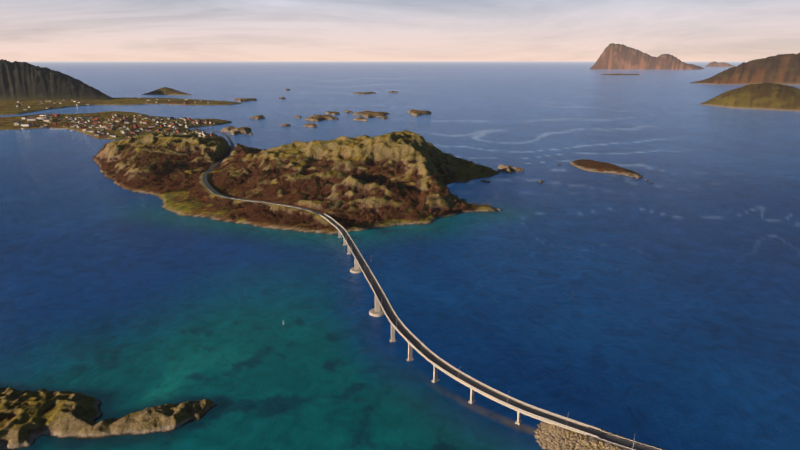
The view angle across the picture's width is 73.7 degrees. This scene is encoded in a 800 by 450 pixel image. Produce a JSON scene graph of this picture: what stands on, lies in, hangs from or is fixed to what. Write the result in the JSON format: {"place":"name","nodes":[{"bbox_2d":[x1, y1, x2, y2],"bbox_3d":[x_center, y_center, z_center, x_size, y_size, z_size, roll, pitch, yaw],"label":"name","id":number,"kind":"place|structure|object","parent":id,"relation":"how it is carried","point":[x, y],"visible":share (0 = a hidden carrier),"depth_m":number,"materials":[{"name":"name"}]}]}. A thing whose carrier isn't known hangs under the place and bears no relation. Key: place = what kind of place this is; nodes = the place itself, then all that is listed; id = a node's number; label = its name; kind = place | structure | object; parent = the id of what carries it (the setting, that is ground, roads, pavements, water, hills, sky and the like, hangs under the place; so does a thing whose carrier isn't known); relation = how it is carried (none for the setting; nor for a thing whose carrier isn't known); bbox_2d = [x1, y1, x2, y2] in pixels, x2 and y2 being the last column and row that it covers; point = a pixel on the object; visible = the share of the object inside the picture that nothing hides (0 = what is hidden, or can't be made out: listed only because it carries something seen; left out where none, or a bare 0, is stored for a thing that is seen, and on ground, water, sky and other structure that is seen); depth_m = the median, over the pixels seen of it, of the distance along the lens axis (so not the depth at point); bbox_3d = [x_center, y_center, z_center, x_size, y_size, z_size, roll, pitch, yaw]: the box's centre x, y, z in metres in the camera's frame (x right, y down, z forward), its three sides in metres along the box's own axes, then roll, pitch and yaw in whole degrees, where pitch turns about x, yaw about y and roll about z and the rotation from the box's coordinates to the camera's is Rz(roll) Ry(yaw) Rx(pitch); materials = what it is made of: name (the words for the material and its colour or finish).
{"place":"outdoors","nodes":[
{"label":"outdoors","id":0,"kind":"place"},
{"bbox_2d":[0,59,112,99],"bbox_3d":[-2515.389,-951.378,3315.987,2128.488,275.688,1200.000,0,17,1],"label":"mountain","id":1,"kind":"structure","parent":0,"point":[23,81],"depth_m":2885.65,"materials":[{"name":"grey stone"}]},
{"bbox_2d":[0,97,241,114],"bbox_3d":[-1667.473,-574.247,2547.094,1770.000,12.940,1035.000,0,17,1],"label":"flat island","id":2,"kind":"structure","parent":0,"point":[8,107],"depth_m":2589.65,"materials":[{"name":"green plant"}]},
{"bbox_2d":[16,98,226,109],"bbox_3d":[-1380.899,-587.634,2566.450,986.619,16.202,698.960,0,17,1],"label":"houses","id":3,"kind":"structure","parent":2,"relation":"on","point":[73,100],"depth_m":2605.26,"materials":[{"name":"paint"}]},
{"bbox_2d":[182,130,314,211],"bbox_3d":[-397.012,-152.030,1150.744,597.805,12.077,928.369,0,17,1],"label":"island road","id":4,"kind":"structure","parent":0,"point":[207,185],"depth_m":839.88,"materials":[{"name":"grey asphalt"}]},
{"bbox_2d":[0,111,498,234],"bbox_3d":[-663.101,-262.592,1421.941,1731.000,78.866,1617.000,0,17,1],"label":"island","id":5,"kind":"structure","parent":0,"point":[403,146],"depth_m":939.23,"materials":[{"name":"plant"}]},
{"bbox_2d":[16,120,154,132],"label":"village street","id":6,"kind":"structure","parent":5,"relation":"on","point":[85,123],"depth_m":1699.99,"materials":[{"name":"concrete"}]},
{"bbox_2d":[14,114,257,152],"bbox_3d":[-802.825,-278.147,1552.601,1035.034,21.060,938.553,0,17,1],"label":"village houses","id":7,"kind":"structure","parent":5,"relation":"on","point":[43,117],"depth_m":1702.93,"materials":[{"name":"paint"}]},
{"bbox_2d":[92,134,495,230],"bbox_3d":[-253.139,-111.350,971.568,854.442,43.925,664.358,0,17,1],"label":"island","id":8,"kind":"structure","parent":5,"relation":"on","point":[270,193],"depth_m":820.77,"materials":[{"name":"plant"}]},
{"bbox_2d":[321,215,588,434],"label":"bridge deck","id":9,"kind":"structure","parent":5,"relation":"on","point":[411,338],"depth_m":346.64,"materials":[{"name":"grey concrete"}]},
{"bbox_2d":[369,296,384,316],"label":"bridge pier","id":10,"kind":"structure","parent":9,"relation":"attached to","point":[377,311],"depth_m":444.96,"materials":[{"name":"concrete"}]},
{"bbox_2d":[390,324,395,341],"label":"bridge pier","id":11,"kind":"structure","parent":9,"relation":"attached to","point":[392,339],"depth_m":401.29,"materials":[{"name":"concrete"}]},
{"bbox_2d":[406,343,413,361],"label":"bridge pier","id":12,"kind":"structure","parent":9,"relation":"attached to","point":[410,358],"depth_m":375.67,"materials":[{"name":"concrete"}]},
{"bbox_2d":[432,365,438,382],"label":"bridge pier","id":13,"kind":"structure","parent":9,"relation":"attached to","point":[435,376],"depth_m":351.01,"materials":[{"name":"concrete"}]},
{"bbox_2d":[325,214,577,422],"bbox_3d":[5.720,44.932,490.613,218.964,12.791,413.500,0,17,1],"label":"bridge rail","id":14,"kind":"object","parent":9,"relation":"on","point":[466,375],"visible":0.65,"depth_m":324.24,"materials":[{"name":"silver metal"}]},
{"bbox_2d":[319,214,598,437],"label":"bridge rail","id":15,"kind":"object","parent":9,"relation":"on","point":[478,389],"visible":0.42,"depth_m":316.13,"materials":[{"name":"grey metal"}]},
{"bbox_2d":[327,219,594,435],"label":"bridge rail posts","id":16,"kind":"object","parent":9,"relation":"on","point":[455,368],"visible":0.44,"depth_m":324.01,"materials":[{"name":"grey metal"}]},
{"bbox_2d":[324,213,599,429],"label":"bridge rail","id":17,"kind":"object","parent":9,"relation":"on","point":[477,380],"visible":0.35,"depth_m":325.75,"materials":[{"name":"white metal"}]},
{"bbox_2d":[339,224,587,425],"bbox_3d":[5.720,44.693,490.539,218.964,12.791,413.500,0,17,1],"label":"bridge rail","id":18,"kind":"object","parent":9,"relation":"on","point":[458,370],"visible":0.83,"depth_m":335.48,"materials":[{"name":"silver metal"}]},
{"bbox_2d":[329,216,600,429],"bbox_3d":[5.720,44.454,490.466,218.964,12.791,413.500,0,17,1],"label":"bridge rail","id":19,"kind":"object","parent":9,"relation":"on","point":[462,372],"visible":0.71,"depth_m":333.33,"materials":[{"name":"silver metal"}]},
{"bbox_2d":[468,389,475,403],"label":"bridge pier","id":20,"kind":"structure","parent":9,"relation":"attached to","point":[472,400],"depth_m":329.78,"materials":[{"name":"concrete"}]},
{"bbox_2d":[515,412,521,424],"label":"bridge pier","id":21,"kind":"structure","parent":9,"relation":"attached to","point":[518,421],"depth_m":311.13,"materials":[{"name":"concrete"}]},
{"bbox_2d":[0,61,747,140],"bbox_3d":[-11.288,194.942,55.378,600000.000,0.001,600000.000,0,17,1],"label":"horizon haze","id":22,"kind":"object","parent":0,"point":[360,62],"depth_m":196915.48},
{"bbox_2d":[0,62,799,449],"bbox_3d":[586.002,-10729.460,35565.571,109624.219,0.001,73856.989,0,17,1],"label":"sea water","id":23,"kind":"structure","parent":0,"point":[674,324],"depth_m":524.31,"materials":[{"name":"blue liquid"}]},
{"bbox_2d":[0,387,216,449],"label":"islet","id":24,"kind":"structure","parent":23,"relation":"on","point":[28,418],"depth_m":308.33,"materials":[{"name":"brown stone"}]},
{"bbox_2d":[142,87,191,94],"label":"island","id":25,"kind":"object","parent":23,"relation":"on","point":[165,91],"visible":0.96,"depth_m":3344.92,"materials":[{"name":"green plant"}]},
{"bbox_2d":[220,126,251,134],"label":"skerry","id":26,"kind":"structure","parent":23,"relation":"in","point":[237,131],"depth_m":1577.41,"materials":[{"name":"grey stone"}]},
{"bbox_2d":[233,98,256,101],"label":"skerry","id":27,"kind":"structure","parent":23,"relation":"in","point":[244,99],"depth_m":2840.89,"materials":[{"name":"stone"}]},
{"bbox_2d":[250,115,264,119],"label":"skerry","id":28,"kind":"structure","parent":23,"relation":"in","point":[257,117],"depth_m":1960.05,"materials":[{"name":"grey stone"}]},
{"bbox_2d":[303,123,316,126],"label":"skerry","id":29,"kind":"structure","parent":23,"relation":"in","point":[310,125],"depth_m":1714.05,"materials":[{"name":"grey stone"}]},
{"bbox_2d":[305,114,337,121],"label":"skerry","id":30,"kind":"structure","parent":23,"relation":"in","point":[316,118],"depth_m":1920.25,"materials":[{"name":"grey stone"}]},
{"bbox_2d":[325,111,339,114],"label":"skerry","id":31,"kind":"structure","parent":23,"relation":"in","point":[332,113],"depth_m":2126.32,"materials":[{"name":"grey stone"}]},
{"bbox_2d":[350,259,361,272],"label":"bridge pier","id":32,"kind":"structure","parent":23,"relation":"in","point":[356,268],"depth_m":535.25,"materials":[{"name":"concrete"}]},
{"bbox_2d":[353,117,367,120],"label":"skerry","id":33,"kind":"structure","parent":23,"relation":"in","point":[360,119],"depth_m":1896.83,"materials":[{"name":"grey stone"}]},
{"bbox_2d":[352,92,374,93],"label":"skerry","id":34,"kind":"structure","parent":23,"relation":"in","point":[363,92],"depth_m":3460.42,"materials":[{"name":"stone"}]},
{"bbox_2d":[353,110,388,117],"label":"skerry","id":35,"kind":"structure","parent":23,"relation":"in","point":[367,114],"depth_m":2067.66,"materials":[{"name":"grey stone"}]},
{"bbox_2d":[407,109,430,115],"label":"skerry","id":36,"kind":"structure","parent":23,"relation":"in","point":[413,112],"depth_m":2119.85,"materials":[{"name":"brown stone"}]},
{"bbox_2d":[456,179,469,182],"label":"skerry","id":37,"kind":"structure","parent":23,"relation":"in","point":[461,181],"depth_m":929.31,"materials":[{"name":"stone"}]},
{"bbox_2d":[497,165,523,173],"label":"skerry","id":38,"kind":"structure","parent":23,"relation":"in","point":[506,169],"depth_m":1021.34,"materials":[{"name":"grey stone"}]},
{"bbox_2d":[569,159,642,178],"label":"islet","id":39,"kind":"object","parent":23,"relation":"on","point":[593,166],"visible":0.96,"depth_m":1033.40,"materials":[{"name":"brown stone"}]},
{"bbox_2d":[600,74,639,74],"bbox_3d":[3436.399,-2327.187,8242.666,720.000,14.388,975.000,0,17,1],"label":"skerry","id":40,"kind":"structure","parent":23,"relation":"in","point":[619,74],"depth_m":8046.07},
{"bbox_2d":[590,43,701,69],"bbox_3d":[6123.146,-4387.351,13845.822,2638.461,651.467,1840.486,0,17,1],"label":"mountainous island","id":41,"kind":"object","parent":23,"relation":"on","point":[617,56],"visible":0.98,"depth_m":13402.18,"materials":[{"name":"brown stone"}]},
{"bbox_2d":[705,61,734,66],"bbox_3d":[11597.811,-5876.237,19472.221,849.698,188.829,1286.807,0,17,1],"label":"island","id":42,"kind":"structure","parent":23,"relation":"on","point":[717,64],"depth_m":19322.78,"materials":[{"name":"stone"}]},
{"bbox_2d":[690,52,799,84],"bbox_3d":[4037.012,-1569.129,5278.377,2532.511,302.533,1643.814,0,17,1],"label":"mountain","id":43,"kind":"structure","parent":23,"relation":"on","point":[783,69],"depth_m":4898.61,"materials":[{"name":"brown stone"}]},
{"bbox_2d":[0,0,799,60],"label":"sky","id":44,"kind":"structure","parent":0,"point":[30,30],"materials":[{"name":"beige"}]},
{"bbox_2d":[534,419,666,449],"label":"causeway ground","id":45,"kind":"structure","parent":0,"point":[581,442],"depth_m":289.15,"materials":[{"name":"beige stone"}]},
{"bbox_2d":[319,212,655,449],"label":"road edge line","id":46,"kind":"object","parent":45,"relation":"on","point":[472,380],"visible":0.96,"depth_m":335.05,"materials":[{"name":"white paint"}]},
{"bbox_2d":[600,430,661,449],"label":"guardrail","id":47,"kind":"object","parent":45,"relation":"on","point":[631,440],"visible":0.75,"depth_m":284.97,"materials":[{"name":"silver metal"}]},
{"bbox_2d":[585,428,656,449],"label":"causeway road","id":48,"kind":"structure","parent":0,"point":[616,440],"depth_m":285.40,"materials":[{"name":"grey asphalt"}]},
{"bbox_2d":[700,82,799,110],"bbox_3d":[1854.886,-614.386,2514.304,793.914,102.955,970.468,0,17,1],"label":"green island","id":49,"kind":"structure","parent":0,"point":[768,96],"depth_m":2414.57,"materials":[{"name":"green plant"}]}
]}

